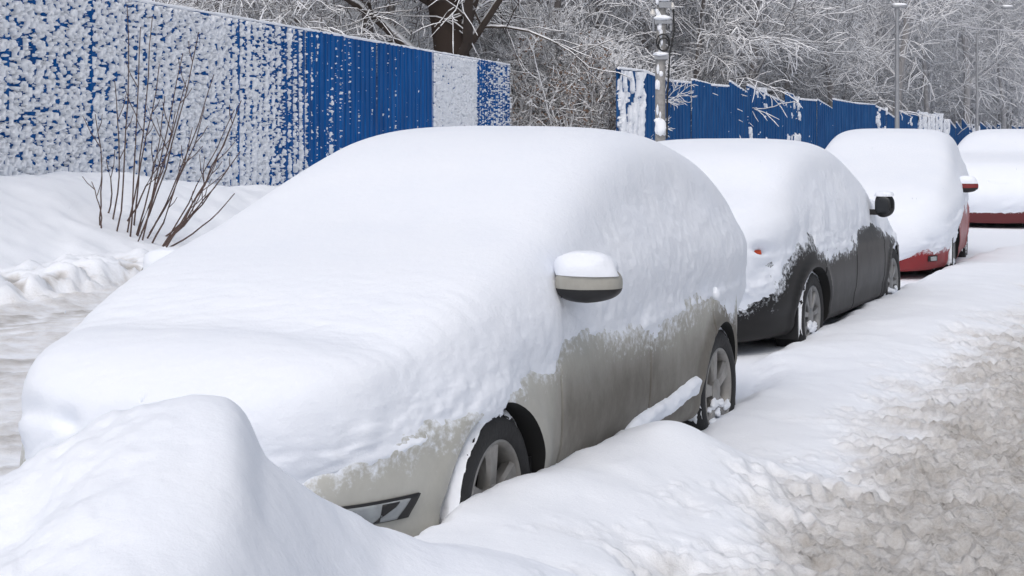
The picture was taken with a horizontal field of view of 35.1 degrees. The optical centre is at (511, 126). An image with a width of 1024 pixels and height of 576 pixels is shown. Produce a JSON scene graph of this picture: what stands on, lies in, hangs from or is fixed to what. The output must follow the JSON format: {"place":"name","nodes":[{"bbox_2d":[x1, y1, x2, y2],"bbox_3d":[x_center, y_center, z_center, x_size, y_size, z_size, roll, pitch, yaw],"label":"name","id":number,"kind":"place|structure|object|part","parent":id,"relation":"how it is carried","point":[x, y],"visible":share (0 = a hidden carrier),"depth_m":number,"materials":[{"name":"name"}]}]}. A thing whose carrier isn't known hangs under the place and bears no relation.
{"place":"outdoors","nodes":[
{"label":"outdoors","id":0,"kind":"place"},
{"bbox_2d":[0,171,1023,575],"bbox_3d":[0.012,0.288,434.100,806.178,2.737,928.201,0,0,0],"label":"ground","id":1,"kind":"structure","parent":0,"point":[882,435],"depth_m":7.73,"materials":[{"name":"white snow"}]},
{"bbox_2d":[82,6,241,247],"bbox_3d":[-4.025,0.034,18.958,1.936,2.867,1.379,0,0,0],"label":"bush","id":2,"kind":"object","parent":1,"relation":"on","point":[180,226],"visible":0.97,"depth_m":18.98,"materials":[{"name":"brown plant"}]},
{"bbox_2d":[155,0,336,27],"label":"bare tree","id":3,"kind":"object","parent":1,"relation":"on","point":[218,6],"visible":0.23,"depth_m":47.47,"materials":[{"name":"white plant"}]},
{"bbox_2d":[0,0,511,186],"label":"fence","id":4,"kind":"object","parent":1,"relation":"on","point":[48,48],"visible":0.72,"depth_m":26.17,"materials":[{"name":"blue metal"}]},
{"bbox_2d":[152,0,410,25],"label":"bare tree","id":5,"kind":"object","parent":1,"relation":"on","point":[316,8],"visible":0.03,"depth_m":61.97,"materials":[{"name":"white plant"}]},
{"bbox_2d":[0,394,576,575],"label":"snow pile","id":6,"kind":"object","parent":1,"relation":"on","point":[195,485],"visible":1,"depth_m":4.01,"materials":[{"name":"white snow"}]},
{"bbox_2d":[168,0,410,68],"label":"bare tree","id":7,"kind":"object","parent":1,"relation":"on","point":[292,4],"visible":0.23,"depth_m":48.09,"materials":[{"name":"white plant"}]},
{"bbox_2d":[231,0,431,49],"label":"bare tree","id":8,"kind":"object","parent":1,"relation":"on","point":[386,15],"visible":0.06,"depth_m":68.13,"materials":[{"name":"grey plant"}]},
{"bbox_2d":[305,7,396,87],"bbox_3d":[-4.872,-1.132,55.239,5.423,6.672,4.962,0,0,23],"label":"shrub","id":9,"kind":"object","parent":1,"relation":"on","point":[345,28],"visible":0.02,"depth_m":55.65,"materials":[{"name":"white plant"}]},
{"bbox_2d":[212,0,532,109],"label":"bare tree","id":10,"kind":"object","parent":1,"relation":"on","point":[417,15],"visible":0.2,"depth_m":52.09,"materials":[{"name":"white plant"}]},
{"bbox_2d":[18,126,746,536],"bbox_3d":[-0.249,0.820,7.412,2.232,1.653,4.682,0,0,24],"label":"parked car","id":11,"kind":"object","parent":1,"relation":"on","point":[414,332],"visible":0.88,"depth_m":6.12,"materials":[{"name":"beige paint"}]},
{"bbox_3d":[0.316,1.043,6.711,0.195,0.675,0.992,0,0,24],"label":"door","id":12,"kind":"part","parent":11,"relation":"part of","materials":[{"name":"beige paint"}]},
{"bbox_3d":[0.784,1.039,7.570,0.071,0.666,0.942,0,0,25],"label":"door","id":13,"kind":"part","parent":11,"relation":"part of","materials":[{"name":"beige paint"}]},
{"bbox_2d":[265,0,505,56],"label":"bare tree","id":14,"kind":"object","parent":1,"relation":"on","point":[394,8],"visible":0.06,"depth_m":59.28,"materials":[{"name":"grey plant"}]},
{"bbox_2d":[379,33,433,49],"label":"shrub","id":15,"kind":"object","parent":1,"relation":"on","point":[425,46],"visible":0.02,"depth_m":57.19,"materials":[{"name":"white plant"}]},
{"bbox_2d":[226,0,631,90],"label":"bare tree","id":16,"kind":"object","parent":1,"relation":"on","point":[447,37],"visible":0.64,"depth_m":49.92,"materials":[{"name":"brown plant"}]},
{"bbox_2d":[377,0,532,49],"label":"shrub","id":17,"kind":"object","parent":1,"relation":"on","point":[430,38],"depth_m":70.74,"materials":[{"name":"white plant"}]},
{"bbox_2d":[426,0,557,125],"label":"shrub","id":18,"kind":"object","parent":1,"relation":"on","point":[493,41],"visible":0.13,"depth_m":58.90,"materials":[{"name":"grey plant"}]},
{"bbox_2d":[398,0,625,60],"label":"shrub","id":19,"kind":"object","parent":1,"relation":"on","point":[523,5],"visible":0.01,"depth_m":68.33,"materials":[{"name":"grey plant"}]},
{"bbox_2d":[472,31,564,125],"bbox_3d":[0.280,-0.579,56.288,4.975,5.680,4.914,0,0,42],"label":"shrub","id":20,"kind":"object","parent":1,"relation":"on","point":[529,64],"visible":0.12,"depth_m":54.82,"materials":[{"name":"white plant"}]},
{"bbox_2d":[510,72,551,125],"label":"shrub","id":21,"kind":"object","parent":1,"relation":"on","point":[519,114],"visible":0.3,"depth_m":52.87,"materials":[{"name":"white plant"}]},
{"bbox_2d":[414,0,680,94],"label":"bare tree","id":22,"kind":"object","parent":1,"relation":"on","point":[551,6],"visible":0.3,"depth_m":58.26,"materials":[{"name":"white plant"}]},
{"bbox_2d":[485,0,617,126],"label":"shrub","id":23,"kind":"object","parent":1,"relation":"on","point":[564,25],"visible":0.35,"depth_m":53.06,"materials":[{"name":"grey plant"}]},
{"bbox_2d":[505,19,629,127],"bbox_3d":[1.319,-0.635,52.486,4.038,5.803,4.093,0,0,-44],"label":"shrub","id":24,"kind":"object","parent":1,"relation":"on","point":[568,123],"visible":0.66,"depth_m":52.26,"materials":[{"name":"grey plant"}]},
{"bbox_2d":[504,0,630,66],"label":"shrub","id":25,"kind":"object","parent":1,"relation":"on","point":[586,19],"visible":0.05,"depth_m":64.68,"materials":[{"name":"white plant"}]},
{"bbox_2d":[511,17,654,123],"bbox_3d":[2.552,-0.802,56.634,5.406,6.248,5.473,0,0,-4],"label":"shrub","id":26,"kind":"object","parent":1,"relation":"on","point":[632,56],"visible":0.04,"depth_m":57.37,"materials":[{"name":"grey plant"}]},
{"bbox_2d":[552,52,615,130],"bbox_3d":[2.846,-0.071,52.989,3.189,4.665,4.150,0,0,29],"label":"shrub","id":27,"kind":"object","parent":1,"relation":"on","point":[597,100],"visible":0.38,"depth_m":51.73,"materials":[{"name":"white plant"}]},
{"bbox_2d":[156,0,1023,126],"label":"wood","id":28,"kind":"object","parent":1,"relation":"on","point":[186,4],"visible":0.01,"depth_m":142.72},
{"bbox_2d":[511,0,716,102],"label":"bare tree","id":29,"kind":"object","parent":1,"relation":"on","point":[626,16],"visible":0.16,"depth_m":61.41,"materials":[{"name":"grey plant"}]},
{"bbox_2d":[532,15,697,136],"bbox_3d":[3.269,-0.823,53.681,4.821,5.931,4.411,0,0,-38],"label":"shrub","id":30,"kind":"object","parent":1,"relation":"on","point":[618,61],"visible":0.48,"depth_m":52.53,"materials":[{"name":"grey plant"}]},
{"bbox_2d":[560,0,681,66],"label":"shrub","id":31,"kind":"object","parent":1,"relation":"on","point":[629,32],"visible":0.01,"depth_m":71.63,"materials":[{"name":"grey plant"}]},
{"bbox_2d":[650,0,674,141],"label":"utility pole","id":32,"kind":"object","parent":1,"relation":"on","point":[660,19],"visible":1,"depth_m":39.86,"materials":[{"name":"metal"}]},
{"bbox_2d":[554,0,774,70],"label":"bare tree","id":33,"kind":"object","parent":1,"relation":"on","point":[647,36],"visible":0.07,"depth_m":71.48,"materials":[{"name":"grey plant"}]},
{"bbox_2d":[616,38,717,120],"bbox_3d":[5.628,-0.579,61.886,4.975,5.680,4.915,0,0,4],"label":"shrub","id":34,"kind":"object","parent":1,"relation":"on","point":[692,61],"visible":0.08,"depth_m":61.06,"materials":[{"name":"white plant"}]},
{"bbox_2d":[632,33,756,94],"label":"shrub","id":35,"kind":"object","parent":1,"relation":"on","point":[714,74],"visible":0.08,"depth_m":65.66,"materials":[{"name":"grey plant"}]},
{"bbox_2d":[585,0,817,137],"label":"bare tree","id":36,"kind":"object","parent":1,"relation":"on","point":[709,35],"visible":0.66,"depth_m":62.44,"materials":[{"name":"white plant"}]},
{"bbox_2d":[616,1,793,84],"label":"shrub","id":37,"kind":"object","parent":1,"relation":"on","point":[684,24],"visible":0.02,"depth_m":74.81,"materials":[{"name":"grey plant"}]},
{"bbox_2d":[647,0,792,96],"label":"bare tree","id":38,"kind":"object","parent":1,"relation":"on","point":[758,61],"visible":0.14,"depth_m":71.21,"materials":[{"name":"grey plant"}]},
{"bbox_2d":[677,0,830,91],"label":"shrub","id":39,"kind":"object","parent":1,"relation":"on","point":[758,51],"depth_m":82.28,"materials":[{"name":"grey plant"}]},
{"bbox_2d":[654,0,864,93],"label":"bare tree","id":40,"kind":"object","parent":1,"relation":"on","point":[798,15],"visible":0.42,"depth_m":69.73,"materials":[{"name":"white plant"}]},
{"bbox_2d":[658,138,899,346],"bbox_3d":[1.867,0.867,12.884,2.075,1.560,4.694,0,0,25],"label":"parked car","id":41,"kind":"object","parent":1,"relation":"on","point":[810,268],"visible":0.52,"depth_m":11.48,"materials":[{"name":"black paint"}]},
{"bbox_3d":[2.419,1.040,12.018,0.086,0.669,0.942,0,0,25],"label":"door","id":42,"kind":"part","parent":41,"relation":"part of","materials":[{"name":"black paint"}]},
{"bbox_3d":[2.777,1.043,12.927,0.192,0.676,0.992,0,0,25],"label":"door","id":43,"kind":"part","parent":41,"relation":"part of","materials":[{"name":"black paint"}]},
{"bbox_2d":[707,0,880,101],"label":"bare tree","id":44,"kind":"object","parent":1,"relation":"on","point":[824,21],"visible":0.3,"depth_m":77.59,"materials":[{"name":"white plant"}]},
{"bbox_2d":[749,0,840,91],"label":"shrub","id":45,"kind":"object","parent":1,"relation":"on","point":[782,31],"visible":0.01,"depth_m":86.56,"materials":[{"name":"grey plant"}]},
{"bbox_2d":[757,28,836,99],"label":"shrub","id":46,"kind":"object","parent":1,"relation":"on","point":[807,94],"visible":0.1,"depth_m":78.77,"materials":[{"name":"grey plant"}]},
{"bbox_2d":[616,67,1023,148],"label":"fence","id":47,"kind":"object","parent":1,"relation":"on","point":[823,125],"visible":0.3,"depth_m":61.83,"materials":[{"name":"blue metal"}]},
{"bbox_2d":[778,2,865,98],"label":"shrub","id":48,"kind":"object","parent":1,"relation":"on","point":[854,35],"visible":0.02,"depth_m":96.02,"materials":[{"name":"grey plant"}]},
{"bbox_2d":[784,12,886,104],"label":"shrub","id":49,"kind":"object","parent":1,"relation":"on","point":[845,94],"visible":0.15,"depth_m":86.97,"materials":[{"name":"grey plant"}]},
{"bbox_2d":[766,0,952,118],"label":"bare tree","id":50,"kind":"object","parent":1,"relation":"on","point":[876,54],"visible":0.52,"depth_m":83.69,"materials":[{"name":"white plant"}]},
{"bbox_2d":[824,0,899,43],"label":"bare tree","id":51,"kind":"object","parent":1,"relation":"on","point":[867,16],"visible":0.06,"depth_m":113.70,"materials":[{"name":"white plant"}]},
{"bbox_2d":[839,23,894,104],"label":"shrub","id":52,"kind":"object","parent":1,"relation":"on","point":[869,43],"depth_m":107.21,"materials":[{"name":"grey plant"}]},
{"bbox_2d":[835,41,927,113],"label":"shrub","id":53,"kind":"object","parent":1,"relation":"on","point":[885,74],"visible":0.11,"depth_m":96.54,"materials":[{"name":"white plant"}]},
{"bbox_2d":[842,0,922,83],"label":"bare tree","id":54,"kind":"object","parent":1,"relation":"on","point":[888,13],"visible":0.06,"depth_m":120.58,"materials":[{"name":"grey plant"}]},
{"bbox_2d":[789,0,994,115],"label":"bare tree","id":55,"kind":"object","parent":1,"relation":"on","point":[903,42],"visible":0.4,"depth_m":91.53,"materials":[{"name":"white plant"}]},
{"bbox_2d":[891,3,906,128],"bbox_3d":[14.822,-1.298,61.996,0.610,6.897,0.291,0,0,0],"label":"street lamp","id":56,"kind":"object","parent":1,"relation":"on","point":[897,6],"visible":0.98,"depth_m":61.93,"materials":[{"name":"metal"}]},
{"bbox_2d":[901,8,1023,30],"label":"overhead wire","id":57,"kind":"object","parent":56,"relation":"attached to","point":[963,26],"visible":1,"depth_m":52.17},
{"bbox_2d":[825,128,977,272],"bbox_3d":[4.256,0.832,18.282,1.985,1.630,4.503,0,0,19],"label":"parked car","id":58,"kind":"object","parent":1,"relation":"on","point":[930,223],"visible":0.66,"depth_m":16.90,"materials":[{"name":"red paint"}]},
{"bbox_3d":[4.910,1.040,17.785,0.088,0.668,0.950,0,0,18],"label":"door","id":59,"kind":"part","parent":58,"relation":"part of","materials":[{"name":"red paint"}]},
{"bbox_3d":[5.212,1.051,18.633,0.066,0.683,0.850,0,0,19],"label":"door","id":60,"kind":"part","parent":58,"relation":"part of","materials":[{"name":"red paint"}]},
{"bbox_2d":[847,10,970,117],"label":"shrub","id":61,"kind":"object","parent":1,"relation":"on","point":[910,46],"visible":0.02,"depth_m":118.99,"materials":[{"name":"grey plant"}]},
{"bbox_2d":[868,0,970,104],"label":"bare tree","id":62,"kind":"object","parent":1,"relation":"on","point":[927,11],"depth_m":125.28,"materials":[{"name":"grey plant"}]},
{"bbox_2d":[878,4,973,119],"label":"shrub","id":63,"kind":"object","parent":1,"relation":"on","point":[947,84],"visible":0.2,"depth_m":106.18,"materials":[{"name":"grey plant"}]},
{"bbox_2d":[857,0,1016,132],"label":"bare tree","id":64,"kind":"object","parent":1,"relation":"on","point":[926,98],"visible":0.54,"depth_m":99.73,"materials":[{"name":"grey plant"}]},
{"bbox_2d":[866,0,1023,123],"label":"bare tree","id":65,"kind":"object","parent":1,"relation":"on","point":[967,89],"visible":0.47,"depth_m":107.03,"materials":[{"name":"white plant"}]},
{"bbox_2d":[912,0,1023,128],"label":"bare tree","id":66,"kind":"object","parent":1,"relation":"on","point":[1003,111],"visible":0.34,"depth_m":111.79,"materials":[{"name":"white plant"}]},
{"bbox_2d":[922,47,1018,126],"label":"shrub","id":67,"kind":"object","parent":1,"relation":"on","point":[954,119],"visible":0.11,"depth_m":118.77,"materials":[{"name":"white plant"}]},
{"bbox_2d":[939,6,1023,128],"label":"shrub","id":68,"kind":"object","parent":1,"relation":"on","point":[1015,110],"visible":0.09,"depth_m":128.52,"materials":[{"name":"grey plant"}]},
{"bbox_2d":[950,0,1023,93],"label":"bare tree","id":69,"kind":"object","parent":1,"relation":"on","point":[1010,75],"visible":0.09,"depth_m":124.38,"materials":[{"name":"grey plant"}]},
{"bbox_2d":[958,129,1023,222],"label":"parked car","id":70,"kind":"object","parent":1,"relation":"on","point":[993,159],"visible":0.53,"depth_m":24.45,"materials":[{"name":"red paint"}]},
{"bbox_2d":[976,5,1012,130],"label":"street lamp","id":71,"kind":"object","parent":1,"relation":"on","point":[1003,7],"visible":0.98,"depth_m":83.95,"materials":[{"name":"metal"}]}
]}

